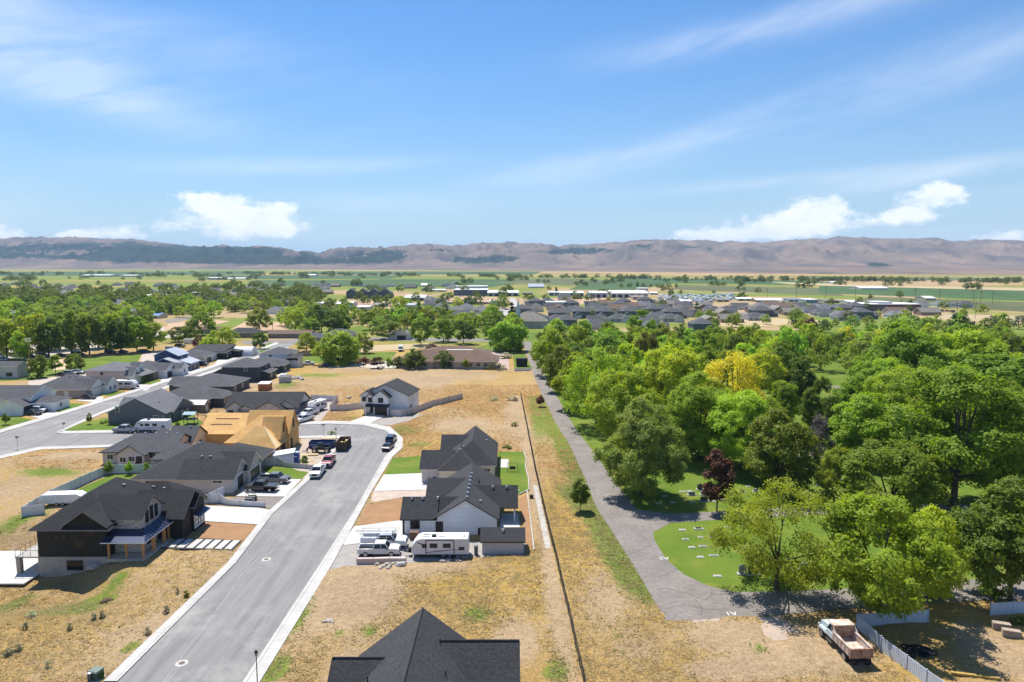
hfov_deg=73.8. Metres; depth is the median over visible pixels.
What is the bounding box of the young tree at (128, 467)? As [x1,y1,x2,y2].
[124,461,132,471]
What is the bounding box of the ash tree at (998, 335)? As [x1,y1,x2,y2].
[991,330,1001,338]
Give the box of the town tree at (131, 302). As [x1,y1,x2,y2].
[121,297,135,305]
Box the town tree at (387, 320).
[381,315,395,330]
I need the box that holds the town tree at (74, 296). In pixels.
[68,295,85,301]
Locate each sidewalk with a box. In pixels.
[0,342,278,432]
[0,444,113,458]
[55,421,402,681]
[57,347,288,431]
[103,447,335,681]
[299,435,341,438]
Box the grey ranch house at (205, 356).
[187,349,216,361]
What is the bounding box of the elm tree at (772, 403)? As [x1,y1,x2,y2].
[744,394,785,439]
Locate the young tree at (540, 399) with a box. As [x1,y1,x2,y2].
[536,395,544,404]
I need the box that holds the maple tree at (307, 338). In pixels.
[294,332,317,350]
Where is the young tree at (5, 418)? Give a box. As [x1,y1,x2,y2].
[1,413,10,422]
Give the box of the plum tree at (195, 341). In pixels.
[192,335,203,346]
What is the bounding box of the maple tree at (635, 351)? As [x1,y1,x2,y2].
[613,343,647,368]
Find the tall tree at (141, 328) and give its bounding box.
[121,315,152,351]
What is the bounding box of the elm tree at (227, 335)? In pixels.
[199,325,240,343]
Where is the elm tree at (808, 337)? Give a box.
[790,332,819,355]
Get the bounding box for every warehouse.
[80,275,119,276]
[121,275,144,276]
[208,277,227,279]
[357,305,372,310]
[396,303,417,308]
[404,295,428,300]
[545,301,564,304]
[548,291,558,295]
[558,291,583,295]
[587,291,606,297]
[606,290,647,297]
[630,296,647,299]
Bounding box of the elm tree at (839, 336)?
[829,331,852,358]
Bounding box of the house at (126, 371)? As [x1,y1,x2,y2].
[84,362,156,382]
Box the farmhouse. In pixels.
[310,328,356,340]
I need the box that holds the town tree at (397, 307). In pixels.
[389,303,405,317]
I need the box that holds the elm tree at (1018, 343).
[1004,340,1023,353]
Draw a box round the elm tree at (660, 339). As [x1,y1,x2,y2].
[651,334,667,350]
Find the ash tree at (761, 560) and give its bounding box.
[704,475,848,594]
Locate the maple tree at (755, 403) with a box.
[706,388,792,468]
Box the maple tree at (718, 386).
[688,377,738,434]
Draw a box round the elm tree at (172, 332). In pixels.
[164,326,192,341]
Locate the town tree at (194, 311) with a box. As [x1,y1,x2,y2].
[187,306,202,316]
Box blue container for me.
[309,439,335,447]
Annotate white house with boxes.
[360,378,419,415]
[400,463,517,534]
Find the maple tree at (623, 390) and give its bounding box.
[582,365,667,443]
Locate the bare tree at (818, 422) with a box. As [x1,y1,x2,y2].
[810,413,837,456]
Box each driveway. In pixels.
[31,411,57,417]
[77,396,103,401]
[131,384,150,390]
[205,506,268,524]
[236,472,301,496]
[343,520,401,544]
[352,413,384,422]
[374,473,426,490]
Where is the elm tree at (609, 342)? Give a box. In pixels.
[592,334,627,360]
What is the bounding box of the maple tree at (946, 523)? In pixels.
[896,503,972,602]
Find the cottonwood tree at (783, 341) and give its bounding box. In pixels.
[772,339,791,360]
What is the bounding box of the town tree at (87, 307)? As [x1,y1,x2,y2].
[84,305,95,312]
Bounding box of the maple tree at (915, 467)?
[829,436,954,518]
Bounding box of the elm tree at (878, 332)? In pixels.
[871,328,898,357]
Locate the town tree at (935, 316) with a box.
[929,314,942,324]
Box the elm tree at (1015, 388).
[963,381,1023,502]
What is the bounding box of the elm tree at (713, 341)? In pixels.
[703,331,728,361]
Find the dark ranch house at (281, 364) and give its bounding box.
[258,356,290,372]
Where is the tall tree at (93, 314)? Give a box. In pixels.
[84,313,110,347]
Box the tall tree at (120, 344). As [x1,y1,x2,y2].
[104,316,134,349]
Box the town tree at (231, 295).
[225,294,239,306]
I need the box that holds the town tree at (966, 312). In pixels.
[958,309,967,316]
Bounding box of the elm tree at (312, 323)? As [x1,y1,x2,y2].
[298,318,320,330]
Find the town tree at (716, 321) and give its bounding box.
[709,317,720,325]
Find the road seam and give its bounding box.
[163,529,329,681]
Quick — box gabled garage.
[387,329,412,339]
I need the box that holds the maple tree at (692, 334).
[690,330,704,345]
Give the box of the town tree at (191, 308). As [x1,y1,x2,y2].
[185,302,204,313]
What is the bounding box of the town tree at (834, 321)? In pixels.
[831,318,839,324]
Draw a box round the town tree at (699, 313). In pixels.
[695,310,704,317]
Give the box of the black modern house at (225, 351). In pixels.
[186,344,242,358]
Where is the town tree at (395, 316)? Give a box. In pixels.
[390,306,410,323]
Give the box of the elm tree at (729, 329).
[723,327,734,334]
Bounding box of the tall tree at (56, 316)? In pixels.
[45,313,70,349]
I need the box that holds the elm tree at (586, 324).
[567,319,595,339]
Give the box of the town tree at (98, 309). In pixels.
[91,305,115,316]
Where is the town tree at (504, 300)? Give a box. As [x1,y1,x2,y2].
[497,294,510,308]
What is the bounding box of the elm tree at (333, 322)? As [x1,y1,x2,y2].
[318,309,345,331]
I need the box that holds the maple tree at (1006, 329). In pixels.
[997,326,1015,339]
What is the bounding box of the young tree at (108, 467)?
[103,460,113,471]
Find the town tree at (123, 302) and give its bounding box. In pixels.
[118,300,131,309]
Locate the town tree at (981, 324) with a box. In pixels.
[976,317,994,329]
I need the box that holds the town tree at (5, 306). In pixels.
[0,303,12,318]
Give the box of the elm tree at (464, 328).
[451,320,479,343]
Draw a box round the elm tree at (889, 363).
[860,356,911,396]
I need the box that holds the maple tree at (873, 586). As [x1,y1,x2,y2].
[813,490,966,620]
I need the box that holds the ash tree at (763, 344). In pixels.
[757,341,771,365]
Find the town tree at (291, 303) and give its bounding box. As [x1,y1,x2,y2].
[289,300,298,306]
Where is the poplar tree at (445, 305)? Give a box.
[441,303,449,313]
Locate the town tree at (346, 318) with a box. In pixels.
[335,308,353,328]
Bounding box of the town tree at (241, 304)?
[236,299,250,312]
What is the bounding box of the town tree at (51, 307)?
[42,305,62,311]
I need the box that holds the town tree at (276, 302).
[269,299,284,307]
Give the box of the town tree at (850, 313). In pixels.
[840,310,857,320]
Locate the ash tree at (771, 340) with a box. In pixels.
[761,336,779,351]
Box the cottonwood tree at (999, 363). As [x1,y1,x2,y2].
[944,352,1023,390]
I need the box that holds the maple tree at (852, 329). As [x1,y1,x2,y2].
[841,324,858,345]
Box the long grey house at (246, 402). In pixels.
[223,392,311,413]
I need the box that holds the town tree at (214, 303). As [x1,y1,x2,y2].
[201,300,223,317]
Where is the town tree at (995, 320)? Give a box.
[985,315,999,326]
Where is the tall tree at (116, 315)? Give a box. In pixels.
[102,312,123,331]
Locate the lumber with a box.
[321,437,336,438]
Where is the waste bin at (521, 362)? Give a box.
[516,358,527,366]
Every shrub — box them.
[2,647,12,656]
[12,643,22,652]
[22,622,28,629]
[24,610,36,617]
[44,660,53,668]
[91,612,96,619]
[98,610,105,618]
[142,626,151,634]
[162,605,169,613]
[493,363,507,370]
[505,396,517,400]
[1008,615,1023,624]
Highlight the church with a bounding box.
[511,300,547,327]
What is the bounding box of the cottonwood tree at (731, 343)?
[722,332,749,356]
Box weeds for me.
[0,450,768,681]
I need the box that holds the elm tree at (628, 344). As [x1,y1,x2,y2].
[627,338,648,362]
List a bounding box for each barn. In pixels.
[231,328,263,337]
[404,284,416,288]
[528,284,543,287]
[750,298,782,301]
[849,286,887,289]
[915,296,935,299]
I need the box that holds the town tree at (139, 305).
[126,303,153,316]
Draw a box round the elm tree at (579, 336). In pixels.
[567,325,588,347]
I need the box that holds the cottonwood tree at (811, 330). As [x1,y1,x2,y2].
[805,322,819,347]
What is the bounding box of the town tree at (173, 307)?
[166,298,184,314]
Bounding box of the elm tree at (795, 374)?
[782,355,821,397]
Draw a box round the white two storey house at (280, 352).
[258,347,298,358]
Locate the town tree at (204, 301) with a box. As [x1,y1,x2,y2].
[202,300,218,312]
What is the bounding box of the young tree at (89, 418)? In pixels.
[86,413,91,423]
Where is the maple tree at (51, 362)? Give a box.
[47,355,63,373]
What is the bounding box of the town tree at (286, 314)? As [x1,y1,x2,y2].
[280,307,302,326]
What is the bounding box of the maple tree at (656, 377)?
[633,344,700,415]
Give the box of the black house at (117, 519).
[14,477,209,576]
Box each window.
[66,560,82,569]
[73,540,85,548]
[82,526,93,535]
[97,540,103,548]
[107,454,113,459]
[119,457,125,462]
[128,456,135,461]
[145,509,148,522]
[149,504,153,519]
[154,503,157,516]
[410,521,419,528]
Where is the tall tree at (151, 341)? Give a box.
[138,322,166,350]
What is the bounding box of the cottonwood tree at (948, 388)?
[883,362,1023,507]
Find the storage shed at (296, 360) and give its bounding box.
[285,354,303,366]
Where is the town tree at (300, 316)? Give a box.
[280,308,309,329]
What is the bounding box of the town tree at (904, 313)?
[893,310,911,318]
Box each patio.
[0,551,38,584]
[500,459,507,466]
[500,513,519,526]
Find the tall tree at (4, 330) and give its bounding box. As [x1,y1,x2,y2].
[0,317,23,351]
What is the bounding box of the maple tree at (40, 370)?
[25,354,49,377]
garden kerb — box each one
[519,450,528,494]
[526,489,534,550]
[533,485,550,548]
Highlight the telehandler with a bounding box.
[302,442,330,453]
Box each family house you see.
[63,287,73,290]
[66,284,77,287]
[112,282,122,285]
[266,306,284,313]
[322,289,333,293]
[330,283,340,286]
[423,300,436,306]
[424,296,433,301]
[435,302,450,308]
[450,306,465,309]
[451,310,469,314]
[459,312,481,317]
[461,303,474,310]
[473,305,485,311]
[514,304,535,313]
[524,297,541,304]
[526,304,542,311]
[542,297,554,306]
[546,303,563,309]
[547,308,566,316]
[548,304,564,310]
[548,314,569,322]
[550,307,570,314]
[556,314,577,326]
[557,294,570,298]
[564,299,578,308]
[567,305,580,311]
[572,307,589,318]
[584,300,600,306]
[586,314,610,321]
[587,304,605,309]
[587,319,605,328]
[595,306,613,316]
[597,300,610,304]
[606,300,627,306]
[608,304,626,310]
[608,313,629,322]
[616,304,639,312]
[617,297,630,301]
[620,306,637,316]
[626,302,638,305]
[637,296,655,303]
[638,300,650,305]
[638,315,659,321]
[640,320,669,327]
[641,304,663,314]
[647,311,665,318]
[650,304,669,307]
[655,300,674,306]
[658,313,684,321]
[661,307,686,318]
[672,303,692,308]
[676,301,694,305]
[678,309,693,316]
[688,318,714,332]
[689,308,703,315]
[692,303,707,309]
[695,300,712,305]
[697,314,717,324]
[702,306,718,313]
[712,308,731,315]
[716,314,744,322]
[719,305,737,312]
[728,303,748,309]
[743,312,769,320]
[744,305,766,311]
[748,306,769,315]
[753,302,769,306]
[760,301,778,304]
[762,305,778,316]
[768,305,781,311]
[770,303,792,306]
[779,307,804,314]
[786,302,804,306]
[796,305,817,312]
[810,309,833,316]
[815,304,830,309]
[829,310,848,314]
[830,303,853,310]
[830,312,860,320]
[846,302,865,308]
[848,307,878,318]
[882,307,911,314]
[883,310,908,318]
[912,301,928,306]
[913,307,941,314]
[929,300,950,306]
[951,301,973,306]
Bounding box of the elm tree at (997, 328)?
[985,325,1009,340]
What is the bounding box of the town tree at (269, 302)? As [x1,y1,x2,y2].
[260,296,276,308]
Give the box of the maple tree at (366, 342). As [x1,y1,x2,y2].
[357,332,373,351]
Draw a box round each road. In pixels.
[0,344,394,681]
[164,316,190,322]
[241,337,492,343]
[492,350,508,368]
[510,298,516,306]
[732,311,882,314]
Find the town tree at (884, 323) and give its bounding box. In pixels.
[880,320,888,327]
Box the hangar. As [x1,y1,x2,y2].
[335,302,357,308]
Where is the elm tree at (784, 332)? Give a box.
[772,327,810,355]
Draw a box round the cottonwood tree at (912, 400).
[904,380,929,417]
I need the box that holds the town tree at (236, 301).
[227,297,241,310]
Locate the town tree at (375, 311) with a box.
[369,306,387,315]
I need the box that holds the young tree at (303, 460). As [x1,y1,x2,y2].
[299,455,308,463]
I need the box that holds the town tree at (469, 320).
[450,312,474,332]
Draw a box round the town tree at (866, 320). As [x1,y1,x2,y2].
[861,315,876,325]
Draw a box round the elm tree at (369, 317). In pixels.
[358,311,377,329]
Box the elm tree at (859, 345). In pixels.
[837,331,876,370]
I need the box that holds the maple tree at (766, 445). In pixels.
[739,407,823,490]
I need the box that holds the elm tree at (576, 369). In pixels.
[562,346,630,427]
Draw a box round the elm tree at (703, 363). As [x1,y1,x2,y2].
[682,347,715,376]
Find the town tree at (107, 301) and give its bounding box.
[100,300,117,308]
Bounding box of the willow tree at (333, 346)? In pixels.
[311,330,360,366]
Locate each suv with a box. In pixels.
[31,405,48,411]
[63,370,78,373]
[71,351,83,355]
[71,369,85,373]
[104,349,116,353]
[138,349,150,352]
[174,344,185,347]
[385,434,396,442]
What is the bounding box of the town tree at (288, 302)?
[282,296,294,306]
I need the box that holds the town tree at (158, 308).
[149,302,167,313]
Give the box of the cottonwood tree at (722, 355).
[715,348,739,385]
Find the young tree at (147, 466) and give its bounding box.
[143,463,149,470]
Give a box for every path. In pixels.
[160,538,241,550]
[522,342,1023,620]
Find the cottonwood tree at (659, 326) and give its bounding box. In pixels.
[653,322,666,336]
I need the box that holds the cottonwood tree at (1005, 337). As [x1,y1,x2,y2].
[999,334,1020,347]
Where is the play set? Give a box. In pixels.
[182,412,206,423]
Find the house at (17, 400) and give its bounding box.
[0,385,71,415]
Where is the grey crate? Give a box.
[279,375,291,382]
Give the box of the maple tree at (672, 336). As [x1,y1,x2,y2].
[665,334,685,350]
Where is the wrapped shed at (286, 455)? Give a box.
[271,448,295,462]
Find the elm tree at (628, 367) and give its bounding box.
[619,362,633,373]
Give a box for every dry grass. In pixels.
[1,381,582,470]
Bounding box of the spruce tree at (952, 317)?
[945,312,959,331]
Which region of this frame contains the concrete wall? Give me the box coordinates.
[356,557,406,563]
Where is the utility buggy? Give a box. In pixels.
[244,491,256,500]
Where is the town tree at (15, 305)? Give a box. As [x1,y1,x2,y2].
[6,301,26,317]
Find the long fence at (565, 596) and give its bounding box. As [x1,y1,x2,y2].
[521,395,585,681]
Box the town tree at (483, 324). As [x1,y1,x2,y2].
[476,315,494,330]
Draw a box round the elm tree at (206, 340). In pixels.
[198,337,218,344]
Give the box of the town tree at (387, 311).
[378,307,392,319]
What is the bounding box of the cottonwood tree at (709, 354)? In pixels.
[697,345,716,375]
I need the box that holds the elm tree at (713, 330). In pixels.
[706,322,723,344]
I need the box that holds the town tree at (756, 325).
[752,322,760,329]
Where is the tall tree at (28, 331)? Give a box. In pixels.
[10,313,42,354]
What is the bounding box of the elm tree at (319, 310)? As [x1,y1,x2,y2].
[302,304,336,331]
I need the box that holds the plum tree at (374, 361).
[369,357,384,367]
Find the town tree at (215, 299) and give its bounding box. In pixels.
[207,295,223,306]
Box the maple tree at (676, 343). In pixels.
[658,335,688,352]
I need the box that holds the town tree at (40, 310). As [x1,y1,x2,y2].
[30,307,51,328]
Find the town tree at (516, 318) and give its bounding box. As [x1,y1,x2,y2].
[505,313,522,326]
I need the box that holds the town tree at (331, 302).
[322,297,339,307]
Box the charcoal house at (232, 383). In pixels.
[167,373,250,391]
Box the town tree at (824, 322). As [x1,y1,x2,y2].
[817,319,832,330]
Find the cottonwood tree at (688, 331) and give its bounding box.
[683,328,695,339]
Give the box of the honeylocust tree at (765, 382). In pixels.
[734,346,788,395]
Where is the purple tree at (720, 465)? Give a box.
[700,448,737,511]
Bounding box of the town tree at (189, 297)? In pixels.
[178,294,193,304]
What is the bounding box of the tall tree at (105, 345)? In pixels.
[89,313,116,349]
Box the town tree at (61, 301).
[49,298,69,312]
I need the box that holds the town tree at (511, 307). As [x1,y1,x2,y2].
[509,302,514,312]
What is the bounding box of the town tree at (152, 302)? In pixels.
[145,295,158,308]
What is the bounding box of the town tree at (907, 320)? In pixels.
[895,315,917,328]
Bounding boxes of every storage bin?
[409,530,418,539]
[474,545,477,554]
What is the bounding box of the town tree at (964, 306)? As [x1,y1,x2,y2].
[962,303,969,309]
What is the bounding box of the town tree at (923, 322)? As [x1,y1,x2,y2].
[916,318,928,328]
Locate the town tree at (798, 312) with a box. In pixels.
[795,307,803,318]
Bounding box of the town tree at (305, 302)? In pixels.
[299,299,309,305]
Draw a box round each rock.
[86,561,101,570]
[100,597,113,603]
[395,561,405,566]
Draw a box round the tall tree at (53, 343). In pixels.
[31,316,64,356]
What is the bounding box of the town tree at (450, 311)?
[444,309,457,317]
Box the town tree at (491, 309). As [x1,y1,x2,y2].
[481,304,498,316]
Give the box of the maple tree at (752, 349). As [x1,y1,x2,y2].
[734,343,762,377]
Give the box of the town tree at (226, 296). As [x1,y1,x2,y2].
[216,293,228,307]
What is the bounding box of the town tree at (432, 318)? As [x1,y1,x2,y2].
[422,310,436,326]
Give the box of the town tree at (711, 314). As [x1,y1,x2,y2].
[705,309,717,316]
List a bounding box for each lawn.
[0,354,140,380]
[0,417,31,428]
[57,403,81,410]
[65,417,134,430]
[77,474,137,492]
[100,391,124,395]
[140,379,161,383]
[172,415,202,425]
[258,343,274,352]
[263,466,307,478]
[303,352,395,363]
[347,326,373,337]
[384,456,421,474]
[476,345,492,349]
[497,452,527,493]
[513,353,531,368]
[526,330,1023,591]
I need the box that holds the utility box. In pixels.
[87,666,106,681]
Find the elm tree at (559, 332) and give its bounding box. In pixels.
[538,328,560,356]
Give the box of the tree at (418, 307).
[412,300,426,318]
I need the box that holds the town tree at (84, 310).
[75,308,90,315]
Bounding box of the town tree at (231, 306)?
[226,300,237,311]
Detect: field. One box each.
[0,271,264,275]
[163,320,228,330]
[203,275,406,278]
[232,321,293,331]
[247,280,375,285]
[283,300,391,308]
[288,272,539,274]
[359,343,439,351]
[360,279,523,286]
[444,295,507,301]
[500,278,606,284]
[531,298,616,303]
[568,282,671,289]
[610,277,829,285]
[671,285,843,295]
[719,318,818,326]
[775,282,1023,290]
[801,276,1023,280]
[819,285,1023,300]
[859,297,1023,311]
[931,313,1023,323]
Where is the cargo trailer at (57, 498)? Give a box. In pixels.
[42,490,86,505]
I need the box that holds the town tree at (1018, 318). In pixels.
[1009,315,1023,328]
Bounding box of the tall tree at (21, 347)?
[7,329,31,360]
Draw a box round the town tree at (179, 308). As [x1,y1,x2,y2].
[172,306,186,316]
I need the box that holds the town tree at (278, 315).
[274,306,294,323]
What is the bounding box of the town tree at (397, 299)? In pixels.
[392,295,408,307]
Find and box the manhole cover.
[175,659,188,666]
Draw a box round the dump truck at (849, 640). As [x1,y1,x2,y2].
[818,619,873,665]
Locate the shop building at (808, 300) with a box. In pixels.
[798,298,818,302]
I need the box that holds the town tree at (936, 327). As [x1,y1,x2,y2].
[924,318,943,330]
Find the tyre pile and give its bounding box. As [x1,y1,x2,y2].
[900,643,938,657]
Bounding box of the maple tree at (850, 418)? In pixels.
[824,390,905,455]
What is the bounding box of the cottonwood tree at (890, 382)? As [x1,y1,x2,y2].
[850,364,971,436]
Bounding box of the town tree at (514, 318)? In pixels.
[504,312,524,322]
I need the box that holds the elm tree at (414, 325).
[409,317,432,344]
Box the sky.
[0,0,1023,252]
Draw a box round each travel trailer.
[116,379,138,388]
[134,419,171,431]
[306,398,326,410]
[404,532,469,558]
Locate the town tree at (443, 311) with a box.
[438,308,448,317]
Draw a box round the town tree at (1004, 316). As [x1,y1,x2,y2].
[997,313,1013,323]
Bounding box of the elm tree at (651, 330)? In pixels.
[639,327,655,336]
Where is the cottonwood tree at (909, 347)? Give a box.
[845,320,959,390]
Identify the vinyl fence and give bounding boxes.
[21,463,155,517]
[204,493,265,506]
[209,486,224,495]
[262,457,313,468]
[311,395,337,400]
[330,396,363,410]
[390,393,462,415]
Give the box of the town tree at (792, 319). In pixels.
[787,312,799,326]
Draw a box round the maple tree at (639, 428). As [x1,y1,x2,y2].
[590,396,691,495]
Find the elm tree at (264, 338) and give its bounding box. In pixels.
[251,331,268,347]
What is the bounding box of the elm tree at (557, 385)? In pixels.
[549,352,598,404]
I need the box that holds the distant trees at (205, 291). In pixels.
[0,270,1023,306]
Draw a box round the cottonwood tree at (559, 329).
[553,325,564,334]
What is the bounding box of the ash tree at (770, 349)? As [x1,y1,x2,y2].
[757,343,783,374]
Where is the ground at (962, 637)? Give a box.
[0,269,1023,681]
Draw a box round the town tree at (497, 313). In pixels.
[480,306,505,325]
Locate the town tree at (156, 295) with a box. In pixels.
[148,293,163,306]
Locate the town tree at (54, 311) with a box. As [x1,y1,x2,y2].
[46,309,59,313]
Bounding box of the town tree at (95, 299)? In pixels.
[85,296,101,304]
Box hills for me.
[0,236,1023,274]
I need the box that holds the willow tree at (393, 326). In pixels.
[371,320,406,336]
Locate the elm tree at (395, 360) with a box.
[391,355,403,367]
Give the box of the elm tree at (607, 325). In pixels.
[597,322,618,335]
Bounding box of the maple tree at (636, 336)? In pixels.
[632,330,650,344]
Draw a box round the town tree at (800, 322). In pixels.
[793,318,803,328]
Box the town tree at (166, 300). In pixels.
[155,298,172,313]
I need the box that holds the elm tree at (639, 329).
[632,327,643,336]
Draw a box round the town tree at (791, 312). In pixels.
[786,309,795,318]
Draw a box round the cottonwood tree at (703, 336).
[696,329,711,350]
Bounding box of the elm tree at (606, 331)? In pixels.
[585,326,628,356]
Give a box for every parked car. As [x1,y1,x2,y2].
[24,409,43,415]
[55,372,69,375]
[79,394,97,398]
[321,362,332,366]
[381,442,394,450]
[499,352,511,358]
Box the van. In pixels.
[183,339,192,343]
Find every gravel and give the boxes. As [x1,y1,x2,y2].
[0,327,182,359]
[28,373,85,384]
[139,348,186,361]
[214,497,282,508]
[239,466,310,489]
[293,438,337,479]
[313,402,331,420]
[328,358,452,368]
[330,535,524,568]
[371,490,425,501]
[372,413,424,425]
[689,617,799,639]
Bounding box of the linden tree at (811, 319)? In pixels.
[802,317,818,327]
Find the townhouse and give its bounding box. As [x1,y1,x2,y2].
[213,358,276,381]
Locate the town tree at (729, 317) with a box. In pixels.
[724,314,740,326]
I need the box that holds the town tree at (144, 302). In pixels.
[132,298,151,312]
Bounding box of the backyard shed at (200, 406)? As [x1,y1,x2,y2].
[190,400,210,412]
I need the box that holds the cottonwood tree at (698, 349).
[688,339,708,363]
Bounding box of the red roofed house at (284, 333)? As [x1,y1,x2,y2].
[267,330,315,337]
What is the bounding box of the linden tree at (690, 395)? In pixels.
[659,369,743,459]
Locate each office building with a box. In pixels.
[850,302,920,310]
[867,301,891,303]
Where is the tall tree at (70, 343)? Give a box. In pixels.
[51,309,89,351]
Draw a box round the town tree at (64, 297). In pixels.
[55,294,70,301]
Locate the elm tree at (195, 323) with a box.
[184,311,216,334]
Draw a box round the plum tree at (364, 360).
[355,356,369,366]
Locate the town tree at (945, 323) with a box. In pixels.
[939,319,952,328]
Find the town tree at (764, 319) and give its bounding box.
[760,315,771,323]
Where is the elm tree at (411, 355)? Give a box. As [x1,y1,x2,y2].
[400,348,426,368]
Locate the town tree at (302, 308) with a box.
[297,306,315,320]
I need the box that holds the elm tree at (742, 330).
[729,324,766,352]
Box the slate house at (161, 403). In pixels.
[105,388,193,423]
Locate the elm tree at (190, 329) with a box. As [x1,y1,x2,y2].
[182,323,197,338]
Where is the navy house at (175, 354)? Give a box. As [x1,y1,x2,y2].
[153,347,200,370]
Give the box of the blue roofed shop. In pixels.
[151,313,167,318]
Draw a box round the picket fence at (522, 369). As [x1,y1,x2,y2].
[514,368,530,370]
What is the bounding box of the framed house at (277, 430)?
[202,410,299,456]
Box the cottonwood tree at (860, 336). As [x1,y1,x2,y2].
[852,330,866,356]
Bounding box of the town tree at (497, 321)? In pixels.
[491,312,504,322]
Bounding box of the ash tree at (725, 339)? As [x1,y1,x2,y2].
[714,331,738,358]
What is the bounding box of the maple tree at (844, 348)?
[839,338,856,360]
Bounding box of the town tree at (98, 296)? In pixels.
[89,294,105,305]
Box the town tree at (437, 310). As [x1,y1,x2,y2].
[431,306,445,320]
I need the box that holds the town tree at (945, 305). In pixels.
[938,300,949,307]
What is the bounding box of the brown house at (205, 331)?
[179,326,224,333]
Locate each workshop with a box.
[428,289,446,291]
[692,299,712,302]
[713,298,728,301]
[732,297,750,300]
[783,298,797,301]
[818,299,838,302]
[839,300,854,302]
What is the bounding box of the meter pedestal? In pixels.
[87,672,91,681]
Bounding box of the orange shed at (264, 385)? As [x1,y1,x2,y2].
[258,381,271,390]
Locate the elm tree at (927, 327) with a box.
[918,323,939,334]
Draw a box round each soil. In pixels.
[53,359,66,369]
[201,522,255,540]
[357,498,402,525]
[518,495,531,547]
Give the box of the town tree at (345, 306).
[338,301,358,313]
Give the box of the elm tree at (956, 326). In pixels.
[946,321,982,344]
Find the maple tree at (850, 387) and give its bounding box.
[830,365,909,427]
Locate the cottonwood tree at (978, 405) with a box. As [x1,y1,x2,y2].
[961,384,995,424]
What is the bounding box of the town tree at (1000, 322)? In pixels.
[995,320,1008,328]
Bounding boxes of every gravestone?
[687,491,696,495]
[696,484,702,489]
[699,496,709,501]
[736,564,747,574]
[746,567,759,575]
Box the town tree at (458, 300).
[452,296,463,305]
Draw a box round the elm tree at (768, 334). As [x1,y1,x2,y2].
[749,329,771,341]
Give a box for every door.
[23,404,32,414]
[92,386,101,395]
[134,456,142,463]
[167,370,171,377]
[237,472,243,489]
[250,463,259,481]
[290,361,297,366]
[374,407,387,414]
[397,335,405,339]
[435,521,442,531]
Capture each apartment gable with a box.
[346,288,356,297]
[357,288,368,297]
[369,288,379,297]
[380,288,391,297]
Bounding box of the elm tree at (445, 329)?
[431,318,455,341]
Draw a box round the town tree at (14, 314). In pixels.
[11,308,29,320]
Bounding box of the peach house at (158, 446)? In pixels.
[98,425,207,464]
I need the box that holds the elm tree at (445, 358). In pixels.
[433,350,454,367]
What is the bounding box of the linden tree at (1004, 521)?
[944,474,1023,600]
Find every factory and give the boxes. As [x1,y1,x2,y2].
[454,289,487,295]
[456,285,487,288]
[487,290,518,295]
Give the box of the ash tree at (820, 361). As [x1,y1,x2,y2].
[804,331,839,370]
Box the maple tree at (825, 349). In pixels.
[815,333,830,355]
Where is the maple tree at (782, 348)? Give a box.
[758,341,808,383]
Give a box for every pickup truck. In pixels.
[0,356,9,360]
[112,424,137,432]
[199,361,208,365]
[244,479,279,491]
[257,471,290,483]
[297,414,314,422]
[299,408,318,414]
[303,360,314,364]
[309,464,325,477]
[321,455,335,466]
[357,539,400,556]
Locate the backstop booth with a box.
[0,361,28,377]
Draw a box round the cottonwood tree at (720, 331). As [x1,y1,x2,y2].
[715,328,727,347]
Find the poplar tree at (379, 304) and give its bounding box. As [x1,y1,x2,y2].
[373,299,383,312]
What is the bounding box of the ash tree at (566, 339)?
[545,327,574,369]
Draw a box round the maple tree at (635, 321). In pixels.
[625,308,656,334]
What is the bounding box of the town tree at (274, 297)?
[271,294,284,300]
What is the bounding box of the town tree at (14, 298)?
[3,297,22,315]
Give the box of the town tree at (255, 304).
[246,297,259,309]
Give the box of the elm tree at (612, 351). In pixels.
[595,345,623,373]
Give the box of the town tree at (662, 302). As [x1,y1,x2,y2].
[656,299,667,303]
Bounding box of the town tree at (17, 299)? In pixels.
[10,298,27,308]
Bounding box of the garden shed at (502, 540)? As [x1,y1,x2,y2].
[480,527,525,553]
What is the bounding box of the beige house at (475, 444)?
[419,425,497,481]
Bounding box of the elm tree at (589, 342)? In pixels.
[581,336,594,352]
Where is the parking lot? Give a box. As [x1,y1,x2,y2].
[490,308,510,314]
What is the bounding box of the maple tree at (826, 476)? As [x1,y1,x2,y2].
[812,446,852,501]
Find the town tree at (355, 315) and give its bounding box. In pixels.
[350,308,367,323]
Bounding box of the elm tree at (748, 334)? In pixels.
[741,332,753,346]
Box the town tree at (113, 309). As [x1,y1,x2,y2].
[107,304,121,316]
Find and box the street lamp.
[254,650,257,681]
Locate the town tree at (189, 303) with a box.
[185,299,199,313]
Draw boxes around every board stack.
[991,620,1011,629]
[1001,627,1021,637]
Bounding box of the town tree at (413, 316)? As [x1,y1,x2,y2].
[406,308,416,320]
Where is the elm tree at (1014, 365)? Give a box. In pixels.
[1006,356,1022,388]
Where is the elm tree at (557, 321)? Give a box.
[542,318,568,333]
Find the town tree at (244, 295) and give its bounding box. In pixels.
[238,293,255,302]
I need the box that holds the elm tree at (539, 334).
[535,328,550,339]
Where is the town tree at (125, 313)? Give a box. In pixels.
[116,306,132,316]
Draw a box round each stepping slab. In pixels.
[167,538,184,547]
[176,539,193,547]
[186,539,202,547]
[196,539,212,547]
[205,540,220,548]
[215,540,230,548]
[224,540,239,548]
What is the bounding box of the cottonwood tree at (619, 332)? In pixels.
[613,330,626,339]
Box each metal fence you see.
[856,614,944,681]
[858,608,928,625]
[989,601,1023,615]
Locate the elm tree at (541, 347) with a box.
[528,328,569,369]

